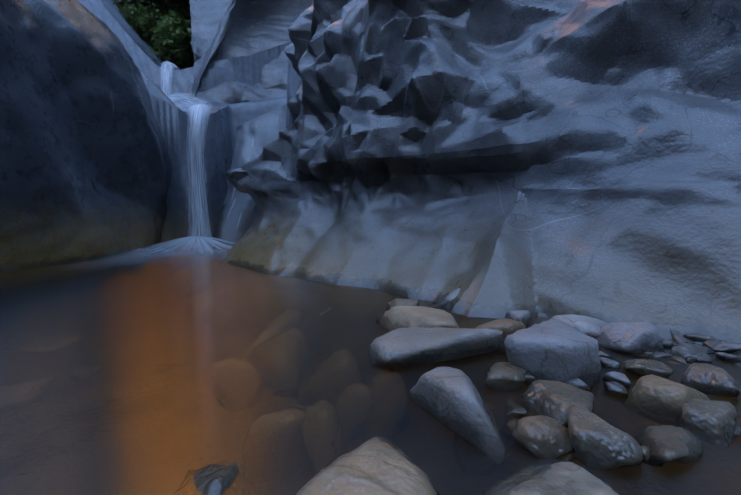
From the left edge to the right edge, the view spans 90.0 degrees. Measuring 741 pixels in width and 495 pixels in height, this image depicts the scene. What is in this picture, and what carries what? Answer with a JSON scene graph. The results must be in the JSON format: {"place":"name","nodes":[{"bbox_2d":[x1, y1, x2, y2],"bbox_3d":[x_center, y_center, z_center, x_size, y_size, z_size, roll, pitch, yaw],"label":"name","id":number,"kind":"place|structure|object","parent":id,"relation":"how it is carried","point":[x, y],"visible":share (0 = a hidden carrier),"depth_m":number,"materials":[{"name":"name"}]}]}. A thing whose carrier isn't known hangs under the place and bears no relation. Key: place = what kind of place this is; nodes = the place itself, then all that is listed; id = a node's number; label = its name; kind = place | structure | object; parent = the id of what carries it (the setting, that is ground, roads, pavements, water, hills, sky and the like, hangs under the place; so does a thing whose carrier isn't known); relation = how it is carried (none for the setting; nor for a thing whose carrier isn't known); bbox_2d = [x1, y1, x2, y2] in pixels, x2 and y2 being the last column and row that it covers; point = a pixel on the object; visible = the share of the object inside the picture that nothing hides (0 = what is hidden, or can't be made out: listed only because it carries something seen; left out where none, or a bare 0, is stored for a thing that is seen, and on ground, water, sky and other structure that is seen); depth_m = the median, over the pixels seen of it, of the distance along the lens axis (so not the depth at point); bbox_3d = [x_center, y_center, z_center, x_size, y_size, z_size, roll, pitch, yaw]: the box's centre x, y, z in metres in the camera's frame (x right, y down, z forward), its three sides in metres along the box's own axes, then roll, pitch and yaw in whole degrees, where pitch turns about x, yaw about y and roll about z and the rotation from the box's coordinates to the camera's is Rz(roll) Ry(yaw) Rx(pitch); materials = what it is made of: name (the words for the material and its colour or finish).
{"place":"outdoors","nodes":[
{"label":"outdoors","id":0,"kind":"place"},
{"bbox_2d":[76,0,300,246],"bbox_3d":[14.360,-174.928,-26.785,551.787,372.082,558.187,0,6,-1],"label":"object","id":1,"kind":"structure","parent":0,"point":[225,120],"depth_m":6.35,"materials":[{"name":"grey stone"}]},
{"bbox_2d":[0,0,172,270],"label":"rock","id":2,"kind":"object","parent":1,"relation":"on","point":[86,169],"visible":0.71,"depth_m":3.74,"materials":[{"name":"grey stone"}]},
{"bbox_2d":[126,0,166,8],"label":"tree","id":3,"kind":"object","parent":1,"relation":"on","point":[145,3],"visible":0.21,"depth_m":11.15,"materials":[{"name":"green plant"}]},
{"bbox_2d":[112,0,191,67],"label":"shrub","id":4,"kind":"object","parent":1,"relation":"on","point":[135,17],"visible":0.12,"depth_m":8.63,"materials":[{"name":"green plant"}]},
{"bbox_2d":[128,0,189,19],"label":"tree","id":5,"kind":"object","parent":1,"relation":"on","point":[163,8],"depth_m":10.54,"materials":[{"name":"green plant"}]},
{"bbox_2d":[141,0,191,36],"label":"foliage","id":6,"kind":"object","parent":1,"relation":"on","point":[182,7],"visible":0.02,"depth_m":9.16,"materials":[{"name":"green plant"}]},
{"bbox_2d":[140,11,193,69],"bbox_3d":[-4.261,-4.367,8.479,1.380,1.454,1.748,0,6,-1],"label":"shrub","id":7,"kind":"object","parent":1,"relation":"on","point":[173,35],"visible":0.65,"depth_m":7.91,"materials":[{"name":"green plant"}]},
{"bbox_2d":[159,61,180,96],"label":"waterfall","id":8,"kind":"object","parent":1,"relation":"on","point":[167,84],"visible":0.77,"depth_m":6.67,"materials":[{"name":"white liquid"}]},
{"bbox_2d":[167,93,207,114],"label":"waterfall","id":9,"kind":"structure","parent":1,"relation":"on","point":[170,97],"depth_m":5.84,"materials":[{"name":"white liquid"}]},
{"bbox_2d":[185,0,740,351],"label":"cliff","id":10,"kind":"structure","parent":1,"relation":"on","point":[497,159],"depth_m":2.30,"materials":[{"name":"grey stone"}]},
{"bbox_2d":[209,104,286,245],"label":"chute slab","id":11,"kind":"structure","parent":10,"relation":"attached to","point":[251,205],"depth_m":6.27,"materials":[{"name":"grey stone"}]},
{"bbox_2d":[216,113,282,245],"bbox_3d":[-1.966,-1.189,5.846,0.895,2.480,1.637,0,6,3],"label":"slab film","id":12,"kind":"object","parent":11,"relation":"on","point":[235,203],"visible":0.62,"depth_m":6.29,"materials":[{"name":"white liquid"}]},
{"bbox_2d":[0,246,740,494],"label":"water","id":13,"kind":"structure","parent":0,"point":[152,375],"depth_m":1.06,"materials":[{"name":"brown liquid"}]},
{"bbox_2d":[75,236,233,268],"bbox_3d":[-2.398,0.000,4.356,2.900,0.160,2.350,0,6,-1],"label":"water foam","id":14,"kind":"object","parent":13,"relation":"on","point":[198,240],"visible":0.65,"depth_m":4.66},
{"bbox_2d":[184,104,214,247],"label":"waterfall","id":15,"kind":"object","parent":13,"relation":"on","point":[195,131],"visible":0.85,"depth_m":5.20,"materials":[{"name":"white liquid"}]},
{"bbox_2d":[193,463,239,494],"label":"rock","id":16,"kind":"object","parent":13,"relation":"in","point":[213,479],"visible":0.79,"depth_m":0.70,"materials":[{"name":"grey stone"}]},
{"bbox_2d":[296,436,439,494],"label":"boulder","id":17,"kind":"object","parent":13,"relation":"in","point":[378,465],"visible":1,"depth_m":0.63,"materials":[{"name":"beige stone"}]},
{"bbox_2d":[385,298,418,310],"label":"rock","id":18,"kind":"object","parent":13,"relation":"in","point":[401,302],"visible":0.27,"depth_m":1.81,"materials":[{"name":"grey stone"}]},
{"bbox_2d":[376,306,458,329],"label":"boulder","id":19,"kind":"object","parent":13,"relation":"on","point":[395,317],"visible":0.52,"depth_m":1.58,"materials":[{"name":"stone"}]},
{"bbox_2d":[369,327,502,366],"bbox_3d":[0.274,0.370,1.381,0.606,0.154,0.234,-2,6,-20],"label":"boulder","id":20,"kind":"object","parent":13,"relation":"on","point":[404,347],"visible":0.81,"depth_m":1.26,"materials":[{"name":"grey stone"}]},
{"bbox_2d":[436,288,459,306],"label":"rock","id":21,"kind":"object","parent":13,"relation":"in","point":[451,296],"visible":0.1,"depth_m":1.99,"materials":[{"name":"grey stone"}]},
{"bbox_2d":[409,366,505,455],"bbox_3d":[0.263,0.397,0.940,0.206,0.163,0.307,-3,6,-30],"label":"boulder","id":22,"kind":"object","parent":13,"relation":"on","point":[451,398],"visible":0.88,"depth_m":0.87,"materials":[{"name":"grey stone"}]},
{"bbox_2d":[475,318,525,352],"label":"boulder","id":23,"kind":"object","parent":13,"relation":"in","point":[506,326],"visible":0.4,"depth_m":1.35,"materials":[{"name":"stone"}]},
{"bbox_2d":[485,362,527,390],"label":"rock","id":24,"kind":"object","parent":13,"relation":"on","point":[504,376],"visible":0.75,"depth_m":1.06,"materials":[{"name":"grey stone"}]},
{"bbox_2d":[507,406,526,415],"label":"rock","id":25,"kind":"object","parent":13,"relation":"on","point":[518,411],"visible":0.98,"depth_m":0.93,"materials":[{"name":"grey stone"}]},
{"bbox_2d":[505,310,532,325],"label":"rock","id":26,"kind":"object","parent":13,"relation":"on","point":[524,317],"visible":0.62,"depth_m":1.68,"materials":[{"name":"grey stone"}]},
{"bbox_2d":[525,373,536,385],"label":"rock","id":27,"kind":"object","parent":13,"relation":"on","point":[530,378],"visible":0.44,"depth_m":1.08,"materials":[{"name":"grey stone"}]},
{"bbox_2d":[512,415,571,457],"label":"boulder","id":28,"kind":"object","parent":13,"relation":"on","point":[539,436],"visible":0.96,"depth_m":0.79,"materials":[{"name":"stone"}]},
{"bbox_2d":[504,319,600,384],"bbox_3d":[0.607,0.366,1.194,0.405,0.225,0.232,-4,7,-37],"label":"boulder","id":29,"kind":"object","parent":13,"relation":"in","point":[557,350],"visible":0.65,"depth_m":1.09,"materials":[{"name":"grey stone"}]},
{"bbox_2d":[491,462,618,494],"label":"boulder","id":30,"kind":"object","parent":13,"relation":"on","point":[564,478],"visible":0.96,"depth_m":0.64,"materials":[{"name":"grey stone"}]},
{"bbox_2d":[522,380,593,426],"bbox_3d":[0.493,0.412,0.948,0.146,0.087,0.164,-2,6,-17],"label":"boulder","id":31,"kind":"object","parent":13,"relation":"on","point":[554,399],"visible":0.65,"depth_m":0.94,"materials":[{"name":"grey stone"}]},
{"bbox_2d":[547,314,607,337],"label":"boulder","id":32,"kind":"object","parent":13,"relation":"in","point":[588,326],"visible":0.44,"depth_m":1.50,"materials":[{"name":"grey stone"}]},
{"bbox_2d":[566,378,591,390],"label":"rock","id":33,"kind":"object","parent":13,"relation":"on","point":[578,383],"visible":0.54,"depth_m":1.04,"materials":[{"name":"grey stone"}]},
{"bbox_2d":[567,405,643,469],"bbox_3d":[0.496,0.426,0.792,0.138,0.106,0.138,3,6,27],"label":"boulder","id":34,"kind":"object","parent":13,"relation":"on","point":[597,442],"visible":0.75,"depth_m":0.75,"materials":[{"name":"grey stone"}]},
{"bbox_2d":[599,351,612,357],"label":"rock","id":35,"kind":"object","parent":13,"relation":"on","point":[601,354],"visible":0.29,"depth_m":1.30,"materials":[{"name":"grey stone"}]},
{"bbox_2d":[599,357,621,368],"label":"rock","id":36,"kind":"object","parent":13,"relation":"on","point":[607,362],"visible":0.92,"depth_m":1.22,"materials":[{"name":"grey stone"}]},
{"bbox_2d":[604,381,627,394],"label":"rock","id":37,"kind":"object","parent":13,"relation":"on","point":[616,387],"visible":1,"depth_m":1.03,"materials":[{"name":"grey stone"}]},
{"bbox_2d":[602,371,630,389],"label":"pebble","id":38,"kind":"object","parent":13,"relation":"in","point":[618,377],"visible":0.62,"depth_m":1.08,"materials":[{"name":"grey stone"}]},
{"bbox_2d":[594,322,663,353],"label":"boulder","id":39,"kind":"object","parent":13,"relation":"on","point":[633,337],"visible":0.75,"depth_m":1.36,"materials":[{"name":"grey stone"}]},
{"bbox_2d":[640,446,649,460],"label":"rock","id":40,"kind":"object","parent":13,"relation":"on","point":[646,452],"visible":0.48,"depth_m":0.76,"materials":[{"name":"grey stone"}]},
{"bbox_2d":[623,359,673,378],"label":"rock","id":41,"kind":"object","parent":13,"relation":"on","point":[642,367],"visible":0.83,"depth_m":1.15,"materials":[{"name":"grey stone"}]},
{"bbox_2d":[652,351,671,356],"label":"rock","id":42,"kind":"object","parent":13,"relation":"on","point":[658,354],"visible":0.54,"depth_m":1.31,"materials":[{"name":"grey stone"}]},
{"bbox_2d":[624,375,709,423],"bbox_3d":[0.767,0.400,0.966,0.157,0.120,0.156,-4,7,-38],"label":"boulder","id":43,"kind":"object","parent":13,"relation":"on","point":[658,397],"visible":0.6,"depth_m":0.93,"materials":[{"name":"grey stone"}]},
{"bbox_2d":[662,338,673,347],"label":"rock","id":44,"kind":"object","parent":13,"relation":"on","point":[667,343],"visible":0.38,"depth_m":1.39,"materials":[{"name":"grey stone"}]},
{"bbox_2d":[636,425,702,463],"bbox_3d":[0.643,0.428,0.789,0.144,0.063,0.130,0,6,-1],"label":"boulder","id":45,"kind":"object","parent":13,"relation":"on","point":[669,444],"visible":0.92,"depth_m":0.77,"materials":[{"name":"grey stone"}]},
{"bbox_2d":[670,329,694,342],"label":"rock","id":46,"kind":"object","parent":13,"relation":"on","point":[676,335],"visible":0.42,"depth_m":1.47,"materials":[{"name":"grey stone"}]},
{"bbox_2d":[669,345,696,357],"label":"rock","id":47,"kind":"object","parent":13,"relation":"in","point":[684,351],"visible":0.56,"depth_m":1.31,"materials":[{"name":"grey stone"}]},
{"bbox_2d":[686,356,697,362],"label":"pebble","id":48,"kind":"object","parent":13,"relation":"on","point":[690,359],"visible":0.96,"depth_m":1.25,"materials":[{"name":"grey stone"}]},
{"bbox_2d":[678,342,714,353],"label":"rock","id":49,"kind":"object","parent":13,"relation":"on","point":[697,348],"visible":0.42,"depth_m":1.34,"materials":[{"name":"grey stone"}]},
{"bbox_2d":[683,333,715,341],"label":"rock","id":50,"kind":"object","parent":13,"relation":"on","point":[695,337],"visible":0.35,"depth_m":1.44,"materials":[{"name":"grey stone"}]},
{"bbox_2d":[692,352,712,362],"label":"rock","id":51,"kind":"object","parent":13,"relation":"on","point":[703,357],"visible":0.77,"depth_m":1.26,"materials":[{"name":"grey stone"}]},
{"bbox_2d":[676,399,736,446],"bbox_3d":[0.797,0.412,0.885,0.149,0.079,0.114,-5,7,-40],"label":"boulder","id":52,"kind":"object","parent":13,"relation":"on","point":[713,421],"visible":0.77,"depth_m":0.85,"materials":[{"name":"grey stone"}]},
{"bbox_2d":[681,363,740,396],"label":"boulder","id":53,"kind":"object","parent":13,"relation":"on","point":[711,379],"visible":0.81,"depth_m":1.06,"materials":[{"name":"grey stone"}]},
{"bbox_2d":[702,339,740,352],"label":"rock","id":54,"kind":"object","parent":13,"relation":"on","point":[715,345],"visible":0.75,"depth_m":1.35,"materials":[{"name":"grey stone"}]},
{"bbox_2d":[715,352,740,362],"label":"rock","id":55,"kind":"object","parent":13,"relation":"on","point":[728,357],"visible":0.79,"depth_m":1.26,"materials":[{"name":"grey stone"}]},
{"bbox_2d":[734,426,740,436],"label":"pebble","id":56,"kind":"object","parent":13,"relation":"on","point":[737,432],"visible":0.19,"depth_m":0.84,"materials":[{"name":"grey stone"}]},
{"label":"pebble","id":57,"kind":"object","parent":13,"relation":"on","visible":0},
{"bbox_2d":[670,355,687,363],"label":"rock","id":58,"kind":"object","parent":57,"relation":"on","point":[679,359],"visible":0.75,"depth_m":1.27,"materials":[{"name":"grey stone"}]}
]}

